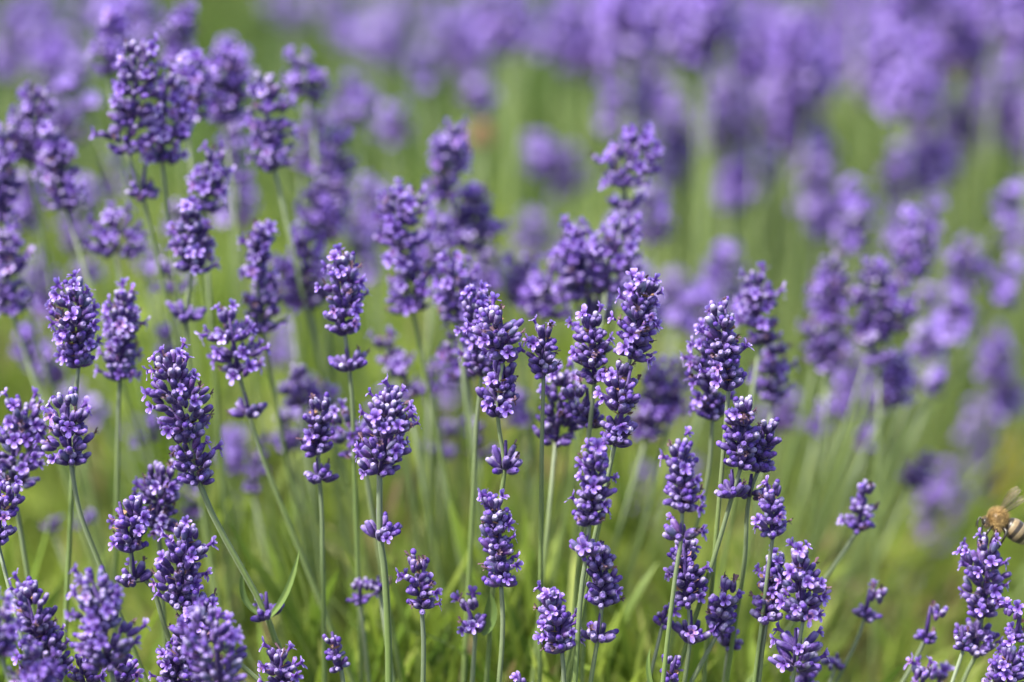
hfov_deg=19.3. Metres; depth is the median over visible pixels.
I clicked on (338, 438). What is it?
lavender flower
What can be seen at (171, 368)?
lavender flower
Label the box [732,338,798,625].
lavender flower
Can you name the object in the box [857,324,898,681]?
lavender flower
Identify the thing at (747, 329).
lavender flower
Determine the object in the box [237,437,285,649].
lavender flower
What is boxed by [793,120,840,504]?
lavender flower
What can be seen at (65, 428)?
lavender flower
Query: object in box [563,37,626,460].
lavender flower
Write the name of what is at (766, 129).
lavender flower
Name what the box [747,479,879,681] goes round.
lavender flower
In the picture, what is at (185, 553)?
lavender flower
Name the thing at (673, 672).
lavender flower
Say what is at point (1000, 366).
lavender flower
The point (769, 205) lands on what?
lavender flower
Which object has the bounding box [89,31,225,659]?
lavender flower
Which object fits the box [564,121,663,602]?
lavender flower
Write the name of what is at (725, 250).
lavender flower
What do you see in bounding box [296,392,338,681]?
lavender flower
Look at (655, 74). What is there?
lavender flower
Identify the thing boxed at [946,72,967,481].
lavender flower
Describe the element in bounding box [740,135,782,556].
lavender flower
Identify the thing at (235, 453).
lavender flower
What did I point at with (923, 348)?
lavender flower
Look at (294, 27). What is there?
lavender flower
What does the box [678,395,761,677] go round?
lavender flower
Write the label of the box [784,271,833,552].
lavender flower
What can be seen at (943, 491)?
lavender flower
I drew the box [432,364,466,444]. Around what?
lavender flower
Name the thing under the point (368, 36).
lavender flower
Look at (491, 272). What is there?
lavender flower
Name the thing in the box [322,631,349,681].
lavender flower
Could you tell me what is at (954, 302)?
lavender flower
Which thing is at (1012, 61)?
lavender flower
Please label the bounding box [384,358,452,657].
lavender flower
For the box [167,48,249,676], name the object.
lavender flower
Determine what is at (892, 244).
lavender flower
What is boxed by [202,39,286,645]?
lavender flower
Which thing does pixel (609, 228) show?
lavender flower
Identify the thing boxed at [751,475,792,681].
lavender flower
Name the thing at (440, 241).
lavender flower
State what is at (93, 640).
lavender flower
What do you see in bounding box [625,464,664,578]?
lavender flower
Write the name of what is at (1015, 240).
lavender flower
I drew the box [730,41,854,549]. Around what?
lavender flower
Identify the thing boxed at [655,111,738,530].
lavender flower
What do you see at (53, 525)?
lavender flower
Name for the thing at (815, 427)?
lavender flower
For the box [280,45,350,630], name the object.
lavender flower
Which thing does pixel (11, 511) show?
lavender flower
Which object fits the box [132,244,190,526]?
lavender flower
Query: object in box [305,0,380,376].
lavender flower
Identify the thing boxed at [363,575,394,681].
lavender flower
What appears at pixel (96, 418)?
lavender flower
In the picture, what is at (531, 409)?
lavender flower
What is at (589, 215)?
lavender flower
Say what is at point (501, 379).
lavender flower
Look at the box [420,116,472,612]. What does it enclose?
lavender flower
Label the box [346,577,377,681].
lavender flower
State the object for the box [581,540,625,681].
lavender flower
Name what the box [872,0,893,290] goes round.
lavender flower
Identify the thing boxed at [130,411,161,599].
lavender flower
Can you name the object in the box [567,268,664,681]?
lavender flower
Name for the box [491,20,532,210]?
lavender flower
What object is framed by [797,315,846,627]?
lavender flower
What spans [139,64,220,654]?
lavender flower
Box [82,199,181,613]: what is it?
lavender flower
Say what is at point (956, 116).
lavender flower
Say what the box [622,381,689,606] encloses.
lavender flower
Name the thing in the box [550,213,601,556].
lavender flower
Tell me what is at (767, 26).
lavender flower
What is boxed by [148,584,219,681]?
lavender flower
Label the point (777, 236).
lavender flower
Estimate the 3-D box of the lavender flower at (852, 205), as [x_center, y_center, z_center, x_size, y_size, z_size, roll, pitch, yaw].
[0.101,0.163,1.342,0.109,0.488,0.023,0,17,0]
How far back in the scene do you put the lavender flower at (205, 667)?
0.96 m
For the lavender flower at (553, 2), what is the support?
on the ground at (592, 166)
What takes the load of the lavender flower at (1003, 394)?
on the ground at (592, 166)
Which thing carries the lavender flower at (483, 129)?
on the ground at (592, 166)
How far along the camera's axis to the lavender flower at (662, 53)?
1.84 m
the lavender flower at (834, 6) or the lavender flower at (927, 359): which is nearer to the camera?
the lavender flower at (927, 359)
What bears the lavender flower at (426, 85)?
on the ground at (592, 166)
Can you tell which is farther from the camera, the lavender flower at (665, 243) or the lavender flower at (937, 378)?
the lavender flower at (665, 243)
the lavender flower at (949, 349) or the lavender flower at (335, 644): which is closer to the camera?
the lavender flower at (335, 644)
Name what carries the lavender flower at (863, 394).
on the ground at (592, 166)
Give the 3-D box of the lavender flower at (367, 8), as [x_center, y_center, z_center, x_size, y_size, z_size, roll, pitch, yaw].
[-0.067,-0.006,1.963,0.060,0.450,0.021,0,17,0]
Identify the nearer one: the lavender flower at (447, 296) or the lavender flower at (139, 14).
the lavender flower at (447, 296)
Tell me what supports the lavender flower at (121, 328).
on the ground at (592, 166)
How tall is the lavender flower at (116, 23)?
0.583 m
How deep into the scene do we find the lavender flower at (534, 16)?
1.81 m
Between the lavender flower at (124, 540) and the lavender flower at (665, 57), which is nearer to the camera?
the lavender flower at (124, 540)
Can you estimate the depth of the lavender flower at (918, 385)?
1.23 m
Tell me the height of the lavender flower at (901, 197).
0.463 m
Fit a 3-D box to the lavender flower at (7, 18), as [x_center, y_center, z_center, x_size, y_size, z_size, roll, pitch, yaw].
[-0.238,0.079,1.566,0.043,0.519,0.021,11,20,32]
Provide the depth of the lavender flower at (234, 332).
1.04 m
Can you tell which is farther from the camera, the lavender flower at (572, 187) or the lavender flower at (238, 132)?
the lavender flower at (572, 187)
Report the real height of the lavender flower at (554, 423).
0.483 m
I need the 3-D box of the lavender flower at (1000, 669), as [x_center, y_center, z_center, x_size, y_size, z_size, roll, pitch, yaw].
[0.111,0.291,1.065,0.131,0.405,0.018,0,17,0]
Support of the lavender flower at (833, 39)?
on the ground at (592, 166)
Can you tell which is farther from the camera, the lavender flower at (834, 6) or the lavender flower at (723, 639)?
the lavender flower at (834, 6)
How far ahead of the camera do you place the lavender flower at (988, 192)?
1.84 m
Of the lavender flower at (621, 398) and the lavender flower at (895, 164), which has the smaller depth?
the lavender flower at (621, 398)
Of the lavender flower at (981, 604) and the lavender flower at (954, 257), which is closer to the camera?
the lavender flower at (981, 604)
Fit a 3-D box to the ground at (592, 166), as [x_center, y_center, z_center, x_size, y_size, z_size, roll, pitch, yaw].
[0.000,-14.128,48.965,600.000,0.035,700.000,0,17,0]
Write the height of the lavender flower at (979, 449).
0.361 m
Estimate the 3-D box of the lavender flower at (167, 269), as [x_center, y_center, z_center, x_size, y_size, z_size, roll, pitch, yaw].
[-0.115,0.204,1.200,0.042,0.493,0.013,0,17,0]
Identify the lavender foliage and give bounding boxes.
[0,0,1023,543]
[0,115,1019,681]
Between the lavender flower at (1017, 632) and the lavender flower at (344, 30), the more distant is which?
the lavender flower at (344, 30)
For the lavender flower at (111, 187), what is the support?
on the ground at (592, 166)
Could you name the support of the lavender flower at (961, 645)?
on the ground at (592, 166)
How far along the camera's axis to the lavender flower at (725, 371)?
1.00 m
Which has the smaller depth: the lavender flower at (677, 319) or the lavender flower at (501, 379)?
the lavender flower at (501, 379)
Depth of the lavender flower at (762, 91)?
1.49 m
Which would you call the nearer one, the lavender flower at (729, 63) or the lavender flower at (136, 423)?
the lavender flower at (136, 423)
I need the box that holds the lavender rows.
[17,0,1023,582]
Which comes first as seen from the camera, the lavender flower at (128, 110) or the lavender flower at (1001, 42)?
the lavender flower at (128, 110)
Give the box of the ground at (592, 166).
[0,0,1023,580]
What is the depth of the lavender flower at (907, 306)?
1.15 m
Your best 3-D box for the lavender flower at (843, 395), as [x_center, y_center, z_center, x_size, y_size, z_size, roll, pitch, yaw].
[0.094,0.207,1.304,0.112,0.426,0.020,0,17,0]
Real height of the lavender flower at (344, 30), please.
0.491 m
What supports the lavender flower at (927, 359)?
on the ground at (592, 166)
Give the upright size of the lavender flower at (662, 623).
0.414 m
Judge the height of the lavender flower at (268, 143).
0.568 m
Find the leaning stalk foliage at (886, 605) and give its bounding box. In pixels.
[658,211,1023,681]
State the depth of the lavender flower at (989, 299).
1.58 m
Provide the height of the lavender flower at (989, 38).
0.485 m
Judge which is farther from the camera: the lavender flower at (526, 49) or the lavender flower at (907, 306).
the lavender flower at (526, 49)
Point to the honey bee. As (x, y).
(998, 519)
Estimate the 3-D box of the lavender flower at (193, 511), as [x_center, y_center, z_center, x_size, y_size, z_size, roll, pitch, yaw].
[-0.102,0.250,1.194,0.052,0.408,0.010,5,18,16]
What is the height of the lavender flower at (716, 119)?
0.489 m
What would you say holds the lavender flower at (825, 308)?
on the ground at (592, 166)
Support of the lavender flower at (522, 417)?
on the ground at (592, 166)
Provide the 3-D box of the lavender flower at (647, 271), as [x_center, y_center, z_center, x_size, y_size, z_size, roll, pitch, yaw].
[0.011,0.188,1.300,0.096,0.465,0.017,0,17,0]
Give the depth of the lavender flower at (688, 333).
1.31 m
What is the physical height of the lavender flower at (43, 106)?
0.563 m
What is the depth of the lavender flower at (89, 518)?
1.14 m
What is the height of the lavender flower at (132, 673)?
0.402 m
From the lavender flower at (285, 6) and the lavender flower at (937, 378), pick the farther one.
the lavender flower at (285, 6)
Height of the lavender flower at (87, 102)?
0.539 m
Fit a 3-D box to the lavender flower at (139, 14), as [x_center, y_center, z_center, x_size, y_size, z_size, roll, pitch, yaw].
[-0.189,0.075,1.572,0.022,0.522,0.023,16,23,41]
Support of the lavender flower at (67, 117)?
on the ground at (592, 166)
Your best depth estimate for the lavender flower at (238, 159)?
1.17 m
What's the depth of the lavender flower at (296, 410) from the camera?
1.21 m
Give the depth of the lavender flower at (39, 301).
1.22 m
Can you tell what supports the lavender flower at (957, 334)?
on the ground at (592, 166)
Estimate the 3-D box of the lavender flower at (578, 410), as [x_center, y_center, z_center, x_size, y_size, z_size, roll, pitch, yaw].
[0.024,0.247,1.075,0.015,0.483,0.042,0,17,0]
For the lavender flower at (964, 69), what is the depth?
1.63 m
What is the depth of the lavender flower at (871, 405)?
1.25 m
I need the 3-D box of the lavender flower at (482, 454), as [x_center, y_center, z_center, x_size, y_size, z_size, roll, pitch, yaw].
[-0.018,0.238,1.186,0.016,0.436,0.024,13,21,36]
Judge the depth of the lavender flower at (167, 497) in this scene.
1.03 m
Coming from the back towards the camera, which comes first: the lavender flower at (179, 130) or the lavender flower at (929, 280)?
the lavender flower at (929, 280)
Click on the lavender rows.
(921, 40)
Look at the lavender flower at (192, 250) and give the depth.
1.06 m
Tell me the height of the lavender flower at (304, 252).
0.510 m
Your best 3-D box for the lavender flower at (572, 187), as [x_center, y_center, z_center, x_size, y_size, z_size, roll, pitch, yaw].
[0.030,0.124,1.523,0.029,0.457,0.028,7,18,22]
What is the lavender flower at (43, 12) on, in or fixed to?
on the ground at (592, 166)
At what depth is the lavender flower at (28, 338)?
1.19 m
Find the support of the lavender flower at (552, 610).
on the ground at (592, 166)
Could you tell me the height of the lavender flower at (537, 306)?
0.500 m
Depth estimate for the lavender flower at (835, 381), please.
1.65 m
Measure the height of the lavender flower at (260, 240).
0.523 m
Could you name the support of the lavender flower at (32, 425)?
on the ground at (592, 166)
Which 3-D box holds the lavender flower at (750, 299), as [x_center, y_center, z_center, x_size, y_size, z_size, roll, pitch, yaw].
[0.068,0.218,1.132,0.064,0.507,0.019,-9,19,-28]
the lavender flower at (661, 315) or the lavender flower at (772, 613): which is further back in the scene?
the lavender flower at (661, 315)
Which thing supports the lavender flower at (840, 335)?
on the ground at (592, 166)
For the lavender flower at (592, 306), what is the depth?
1.10 m
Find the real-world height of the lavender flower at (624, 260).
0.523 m
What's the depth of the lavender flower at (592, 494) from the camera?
0.98 m
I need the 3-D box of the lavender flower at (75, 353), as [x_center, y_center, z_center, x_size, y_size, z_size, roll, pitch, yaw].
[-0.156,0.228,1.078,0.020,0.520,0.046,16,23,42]
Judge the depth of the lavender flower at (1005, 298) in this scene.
1.27 m
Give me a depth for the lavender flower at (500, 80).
1.71 m
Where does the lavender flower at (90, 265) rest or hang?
on the ground at (592, 166)
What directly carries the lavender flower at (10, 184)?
on the ground at (592, 166)
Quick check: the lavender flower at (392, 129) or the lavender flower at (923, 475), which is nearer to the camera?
the lavender flower at (923, 475)
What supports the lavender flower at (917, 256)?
on the ground at (592, 166)
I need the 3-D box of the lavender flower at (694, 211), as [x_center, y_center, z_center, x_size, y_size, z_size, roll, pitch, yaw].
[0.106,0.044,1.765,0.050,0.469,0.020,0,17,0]
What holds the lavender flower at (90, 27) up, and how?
on the ground at (592, 166)
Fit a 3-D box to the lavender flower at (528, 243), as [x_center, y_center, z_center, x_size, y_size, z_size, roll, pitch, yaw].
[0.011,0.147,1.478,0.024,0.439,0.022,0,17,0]
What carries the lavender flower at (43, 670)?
on the ground at (592, 166)
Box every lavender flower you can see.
[0,0,51,401]
[0,28,28,124]
[0,124,123,638]
[0,219,133,680]
[0,386,47,615]
[0,474,24,652]
[0,591,24,681]
[6,568,74,681]
[7,79,111,580]
[7,634,62,681]
[9,320,109,618]
[10,170,97,542]
[21,0,61,315]
[23,248,137,667]
[29,337,91,536]
[32,98,162,542]
[32,120,176,566]
[33,387,148,681]
[39,32,48,429]
[40,515,80,612]
[44,269,103,681]
[48,21,114,297]
[52,71,270,570]
[54,174,137,605]
[60,381,179,540]
[64,563,150,681]
[67,654,106,681]
[70,0,165,312]
[70,255,154,659]
[73,508,137,668]
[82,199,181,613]
[87,0,189,527]
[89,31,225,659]
[93,277,150,681]
[100,154,259,583]
[102,654,143,681]
[106,494,185,679]
[126,418,159,453]
[127,0,158,345]
[129,455,182,649]
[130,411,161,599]
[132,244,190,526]
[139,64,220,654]
[140,337,299,673]
[148,515,260,681]
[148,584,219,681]
[150,257,201,521]
[154,315,253,680]
[156,0,210,538]
[162,200,216,559]
[165,195,233,681]
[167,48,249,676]
[169,596,246,681]
[178,485,210,626]
[185,140,235,654]
[194,298,354,681]
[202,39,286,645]
[213,171,276,549]
[215,120,261,623]
[216,426,254,584]
[217,34,424,545]
[228,118,250,578]
[237,219,320,626]
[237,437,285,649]
[240,72,379,620]
[257,636,307,681]
[259,322,300,561]
[262,0,299,218]
[263,253,332,612]
[264,408,333,620]
[265,0,314,309]
[276,220,355,592]
[277,364,332,662]
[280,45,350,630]
[283,373,318,579]
[289,104,324,558]
[294,167,355,631]
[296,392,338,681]
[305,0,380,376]
[309,119,358,585]
[309,189,353,522]
[314,243,371,681]
[316,384,351,575]
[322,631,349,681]
[324,70,407,488]
[325,5,359,247]
[329,398,401,681]
[341,207,375,507]
[345,24,383,317]
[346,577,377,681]
[349,173,404,515]
[352,373,421,681]
[356,250,400,512]
[359,0,422,316]
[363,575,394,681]
[364,387,405,552]
[366,326,433,647]
[371,100,414,478]
[372,177,479,667]
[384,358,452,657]
[386,0,428,263]
[395,548,442,681]
[406,47,443,371]
[409,206,463,583]
[411,358,444,613]
[419,226,454,489]
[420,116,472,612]
[420,207,456,490]
[421,23,551,381]
[422,417,458,674]
[426,248,496,680]
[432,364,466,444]
[435,322,497,670]
[447,181,497,665]
[450,585,496,681]
[454,0,488,247]
[454,122,494,421]
[454,279,494,681]
[455,74,499,411]
[455,415,494,613]
[464,242,506,498]
[464,291,524,681]
[470,8,534,390]
[473,194,559,577]
[477,488,523,681]
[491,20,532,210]
[495,387,550,588]
[496,0,543,205]
[497,250,548,623]
[509,671,525,681]
[510,207,559,474]
[510,226,588,491]
[517,132,568,394]
[517,252,574,615]
[518,314,561,681]
[531,357,584,681]
[532,208,639,529]
[533,580,585,681]
[535,209,645,680]
[541,142,601,362]
[544,0,572,312]
[546,267,729,587]
[548,275,616,554]
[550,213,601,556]
[559,259,652,567]
[560,359,641,681]
[560,376,603,681]
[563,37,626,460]
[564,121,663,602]
[564,293,668,574]
[564,301,614,681]
[564,435,618,681]
[566,0,594,235]
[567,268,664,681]
[575,69,609,333]
[579,353,689,661]
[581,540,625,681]
[593,290,709,607]
[601,63,643,368]
[603,73,625,365]
[603,282,763,615]
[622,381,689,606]
[624,54,632,196]
[625,368,705,626]
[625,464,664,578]
[628,183,675,363]
[629,54,668,439]
[640,268,686,467]
[641,240,749,607]
[643,40,689,438]
[645,455,701,562]
[646,300,717,527]
[646,650,683,681]
[647,352,696,635]
[647,602,680,681]
[648,137,692,464]
[649,13,709,365]
[653,81,686,381]
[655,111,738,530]
[658,426,708,681]
[660,318,735,681]
[661,42,678,336]
[663,538,719,681]
[665,42,715,515]
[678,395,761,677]
[684,190,686,340]
[687,285,749,520]
[688,0,767,277]
[689,571,744,681]
[695,80,739,456]
[695,296,754,681]
[702,44,756,480]
[702,152,763,518]
[706,114,824,448]
[706,155,749,471]
[709,114,781,482]
[709,261,785,643]
[710,4,751,425]
[710,5,747,396]
[713,58,900,523]
[717,629,742,681]
[724,417,781,681]
[729,195,946,572]
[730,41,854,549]
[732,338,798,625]
[733,98,801,474]
[735,73,821,477]
[736,205,911,554]
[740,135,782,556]
[744,18,864,572]
[744,250,851,616]
[745,386,801,573]
[746,175,877,572]
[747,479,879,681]
[749,0,779,272]
[749,545,787,681]
[750,75,827,519]
[750,179,1023,576]
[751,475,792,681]
[758,0,858,506]
[758,24,792,502]
[765,142,840,558]
[765,255,902,678]
[768,537,832,681]
[773,273,918,643]
[777,5,810,549]
[779,350,916,623]
[782,309,855,566]
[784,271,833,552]
[784,396,838,569]
[786,204,940,621]
[787,366,908,620]
[789,348,872,559]
[790,638,821,681]
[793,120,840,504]
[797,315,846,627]
[798,26,848,495]
[800,0,839,537]
[805,6,867,526]
[805,419,879,631]
[815,37,843,558]
[815,319,946,641]
[816,363,926,641]
[817,0,947,505]
[819,299,980,593]
[819,362,947,662]
[820,652,844,681]
[822,255,1023,572]
[822,449,939,672]
[827,233,996,644]
[832,284,945,590]
[834,22,967,528]
[834,579,887,681]
[838,329,939,632]
[842,291,973,581]
[844,68,937,508]
[848,141,921,540]
[855,4,918,466]
[857,1,889,514]
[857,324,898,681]
[858,25,893,541]
[859,155,924,580]
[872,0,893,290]
[872,142,945,483]
[881,0,995,524]
[885,48,904,543]
[885,211,1023,579]
[891,29,1006,585]
[896,66,968,537]
[898,28,997,525]
[900,600,947,681]
[903,652,937,681]
[904,90,986,511]
[913,136,967,540]
[913,322,1016,599]
[914,54,1009,462]
[916,460,972,573]
[926,74,954,496]
[928,123,943,508]
[929,661,954,681]
[933,1,997,475]
[934,368,1023,594]
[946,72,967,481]
[947,4,1021,455]
[950,626,973,681]
[952,528,1011,681]
[956,86,1019,493]
[956,397,1002,492]
[957,67,1010,515]
[963,51,991,426]
[981,635,1023,681]
[991,597,1023,681]
[996,40,1023,438]
[1002,58,1023,101]
[1003,63,1023,439]
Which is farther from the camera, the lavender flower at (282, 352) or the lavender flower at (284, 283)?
the lavender flower at (282, 352)
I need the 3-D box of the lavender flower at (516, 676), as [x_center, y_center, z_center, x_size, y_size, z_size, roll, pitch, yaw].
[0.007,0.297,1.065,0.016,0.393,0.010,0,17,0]
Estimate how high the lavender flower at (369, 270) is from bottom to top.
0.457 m
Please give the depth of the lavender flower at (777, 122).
1.47 m
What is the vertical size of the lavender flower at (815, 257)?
0.483 m
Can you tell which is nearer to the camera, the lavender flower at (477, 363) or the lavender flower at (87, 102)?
the lavender flower at (477, 363)
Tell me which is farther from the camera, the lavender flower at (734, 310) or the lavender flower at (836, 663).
the lavender flower at (734, 310)
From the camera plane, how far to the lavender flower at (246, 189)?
1.26 m
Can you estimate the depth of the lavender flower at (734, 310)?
1.21 m
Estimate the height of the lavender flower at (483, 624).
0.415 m
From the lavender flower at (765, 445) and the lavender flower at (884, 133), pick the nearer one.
the lavender flower at (765, 445)
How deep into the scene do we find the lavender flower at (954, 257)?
1.26 m
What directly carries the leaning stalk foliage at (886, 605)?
attached to the lavender foliage at (60, 257)
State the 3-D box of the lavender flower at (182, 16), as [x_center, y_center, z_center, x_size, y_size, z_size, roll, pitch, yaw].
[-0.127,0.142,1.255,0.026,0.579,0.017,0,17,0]
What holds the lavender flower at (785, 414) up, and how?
on the ground at (592, 166)
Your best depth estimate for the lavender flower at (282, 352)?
1.32 m
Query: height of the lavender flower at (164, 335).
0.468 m
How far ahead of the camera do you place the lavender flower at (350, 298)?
1.03 m
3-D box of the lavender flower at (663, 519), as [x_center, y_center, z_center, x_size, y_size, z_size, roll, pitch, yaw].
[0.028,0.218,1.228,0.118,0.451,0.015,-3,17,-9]
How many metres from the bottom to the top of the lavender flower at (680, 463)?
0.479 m
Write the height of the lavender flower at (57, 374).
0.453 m
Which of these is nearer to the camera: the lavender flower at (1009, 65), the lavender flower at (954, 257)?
the lavender flower at (954, 257)
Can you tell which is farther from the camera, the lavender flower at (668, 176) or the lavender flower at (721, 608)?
the lavender flower at (668, 176)
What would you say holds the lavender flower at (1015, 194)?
on the ground at (592, 166)
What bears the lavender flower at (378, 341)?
on the ground at (592, 166)
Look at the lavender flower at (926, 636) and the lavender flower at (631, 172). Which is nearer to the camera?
the lavender flower at (926, 636)
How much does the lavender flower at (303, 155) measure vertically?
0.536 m
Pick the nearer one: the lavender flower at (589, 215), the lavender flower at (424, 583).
the lavender flower at (424, 583)
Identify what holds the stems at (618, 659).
on the ground at (592, 166)
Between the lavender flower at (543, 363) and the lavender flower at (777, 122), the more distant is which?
the lavender flower at (777, 122)
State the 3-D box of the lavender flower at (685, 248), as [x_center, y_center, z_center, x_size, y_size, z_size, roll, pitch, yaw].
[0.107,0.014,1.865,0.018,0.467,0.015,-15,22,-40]
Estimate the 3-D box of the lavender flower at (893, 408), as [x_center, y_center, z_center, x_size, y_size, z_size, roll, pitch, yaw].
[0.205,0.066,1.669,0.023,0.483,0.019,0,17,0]
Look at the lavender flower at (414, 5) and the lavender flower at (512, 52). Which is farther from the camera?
the lavender flower at (414, 5)
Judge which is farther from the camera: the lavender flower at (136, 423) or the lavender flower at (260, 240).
the lavender flower at (136, 423)
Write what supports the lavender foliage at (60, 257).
on the ground at (592, 166)
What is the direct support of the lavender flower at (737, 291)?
on the ground at (592, 166)
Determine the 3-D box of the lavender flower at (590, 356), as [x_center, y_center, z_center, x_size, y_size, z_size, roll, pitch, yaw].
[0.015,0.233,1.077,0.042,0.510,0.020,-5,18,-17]
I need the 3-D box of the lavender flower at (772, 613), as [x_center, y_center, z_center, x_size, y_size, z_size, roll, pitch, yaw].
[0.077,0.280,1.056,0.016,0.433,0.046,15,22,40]
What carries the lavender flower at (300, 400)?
on the ground at (592, 166)
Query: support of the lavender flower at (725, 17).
on the ground at (592, 166)
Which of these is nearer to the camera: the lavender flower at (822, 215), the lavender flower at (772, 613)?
the lavender flower at (772, 613)
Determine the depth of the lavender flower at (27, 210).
1.26 m
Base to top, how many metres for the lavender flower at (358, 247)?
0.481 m
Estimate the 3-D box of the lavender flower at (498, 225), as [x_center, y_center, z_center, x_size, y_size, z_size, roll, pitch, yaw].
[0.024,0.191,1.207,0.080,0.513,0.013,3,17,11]
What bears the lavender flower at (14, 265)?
on the ground at (592, 166)
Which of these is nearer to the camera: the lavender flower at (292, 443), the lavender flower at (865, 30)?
the lavender flower at (292, 443)
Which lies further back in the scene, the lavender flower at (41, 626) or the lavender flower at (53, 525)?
the lavender flower at (53, 525)
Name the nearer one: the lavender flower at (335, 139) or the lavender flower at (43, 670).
the lavender flower at (43, 670)
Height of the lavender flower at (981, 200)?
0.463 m
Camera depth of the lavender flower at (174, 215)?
1.20 m
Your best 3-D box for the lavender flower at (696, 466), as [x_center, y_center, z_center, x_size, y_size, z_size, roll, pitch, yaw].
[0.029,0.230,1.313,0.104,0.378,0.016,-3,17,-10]
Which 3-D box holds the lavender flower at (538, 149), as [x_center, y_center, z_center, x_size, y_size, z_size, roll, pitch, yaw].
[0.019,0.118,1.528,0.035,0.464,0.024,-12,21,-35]
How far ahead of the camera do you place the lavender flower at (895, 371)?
1.15 m
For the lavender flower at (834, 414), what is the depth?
1.86 m
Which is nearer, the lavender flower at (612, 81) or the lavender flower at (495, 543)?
the lavender flower at (495, 543)
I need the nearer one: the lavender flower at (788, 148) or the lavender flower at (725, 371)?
the lavender flower at (725, 371)
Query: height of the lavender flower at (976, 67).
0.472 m
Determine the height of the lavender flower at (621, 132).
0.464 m
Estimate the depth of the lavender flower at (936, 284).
1.91 m
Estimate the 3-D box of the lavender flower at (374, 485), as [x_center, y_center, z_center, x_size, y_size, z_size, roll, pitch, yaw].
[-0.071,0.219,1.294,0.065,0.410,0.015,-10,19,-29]
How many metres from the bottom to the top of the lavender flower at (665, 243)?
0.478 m
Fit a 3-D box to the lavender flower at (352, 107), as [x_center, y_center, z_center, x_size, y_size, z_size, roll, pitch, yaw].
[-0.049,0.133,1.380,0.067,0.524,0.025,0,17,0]
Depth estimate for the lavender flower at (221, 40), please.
1.25 m
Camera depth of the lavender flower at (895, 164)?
1.42 m
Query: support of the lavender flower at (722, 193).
on the ground at (592, 166)
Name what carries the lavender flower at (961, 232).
on the ground at (592, 166)
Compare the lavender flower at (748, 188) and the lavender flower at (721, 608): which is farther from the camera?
the lavender flower at (748, 188)
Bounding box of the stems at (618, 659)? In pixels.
[0,169,1023,681]
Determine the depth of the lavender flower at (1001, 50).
1.64 m
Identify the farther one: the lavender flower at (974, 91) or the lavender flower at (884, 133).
the lavender flower at (884, 133)
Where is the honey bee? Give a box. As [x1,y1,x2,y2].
[976,487,1023,548]
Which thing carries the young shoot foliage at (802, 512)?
on the ground at (592, 166)
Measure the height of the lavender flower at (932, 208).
0.476 m
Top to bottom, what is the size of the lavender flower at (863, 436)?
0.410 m
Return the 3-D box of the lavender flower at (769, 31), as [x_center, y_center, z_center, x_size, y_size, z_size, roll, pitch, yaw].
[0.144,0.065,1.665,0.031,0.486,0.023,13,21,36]
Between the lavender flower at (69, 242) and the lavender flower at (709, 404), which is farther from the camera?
the lavender flower at (69, 242)
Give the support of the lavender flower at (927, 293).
on the ground at (592, 166)
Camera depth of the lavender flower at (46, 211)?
1.52 m
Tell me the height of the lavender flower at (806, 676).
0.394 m
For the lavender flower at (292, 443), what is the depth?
1.14 m
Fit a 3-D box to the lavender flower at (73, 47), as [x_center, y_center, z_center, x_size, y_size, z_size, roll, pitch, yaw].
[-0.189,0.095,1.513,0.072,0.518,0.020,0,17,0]
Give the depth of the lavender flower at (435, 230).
1.27 m
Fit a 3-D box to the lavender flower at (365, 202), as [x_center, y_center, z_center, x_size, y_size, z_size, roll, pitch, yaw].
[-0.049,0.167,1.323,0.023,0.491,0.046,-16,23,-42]
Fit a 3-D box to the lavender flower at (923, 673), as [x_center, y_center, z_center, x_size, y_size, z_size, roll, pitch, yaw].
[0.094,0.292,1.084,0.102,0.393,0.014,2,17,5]
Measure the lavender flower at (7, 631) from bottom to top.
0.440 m
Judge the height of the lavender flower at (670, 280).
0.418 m
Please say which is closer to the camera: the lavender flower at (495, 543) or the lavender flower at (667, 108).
the lavender flower at (495, 543)
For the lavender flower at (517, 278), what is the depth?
1.16 m
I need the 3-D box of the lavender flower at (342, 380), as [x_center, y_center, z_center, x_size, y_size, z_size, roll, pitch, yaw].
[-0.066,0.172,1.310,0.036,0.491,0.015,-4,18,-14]
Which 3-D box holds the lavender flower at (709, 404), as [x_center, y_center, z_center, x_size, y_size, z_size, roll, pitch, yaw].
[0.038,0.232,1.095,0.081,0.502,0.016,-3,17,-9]
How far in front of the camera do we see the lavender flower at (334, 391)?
1.13 m
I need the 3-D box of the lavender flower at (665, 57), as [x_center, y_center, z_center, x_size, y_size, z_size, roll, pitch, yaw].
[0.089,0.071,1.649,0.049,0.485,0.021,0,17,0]
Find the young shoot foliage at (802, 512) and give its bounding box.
[2,154,1023,681]
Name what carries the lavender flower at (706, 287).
on the ground at (592, 166)
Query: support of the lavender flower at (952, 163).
on the ground at (592, 166)
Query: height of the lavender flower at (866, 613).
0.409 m
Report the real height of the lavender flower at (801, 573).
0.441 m
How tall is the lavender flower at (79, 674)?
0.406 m
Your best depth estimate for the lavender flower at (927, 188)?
1.42 m
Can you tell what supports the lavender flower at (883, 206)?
on the ground at (592, 166)
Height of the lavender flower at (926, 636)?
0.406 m

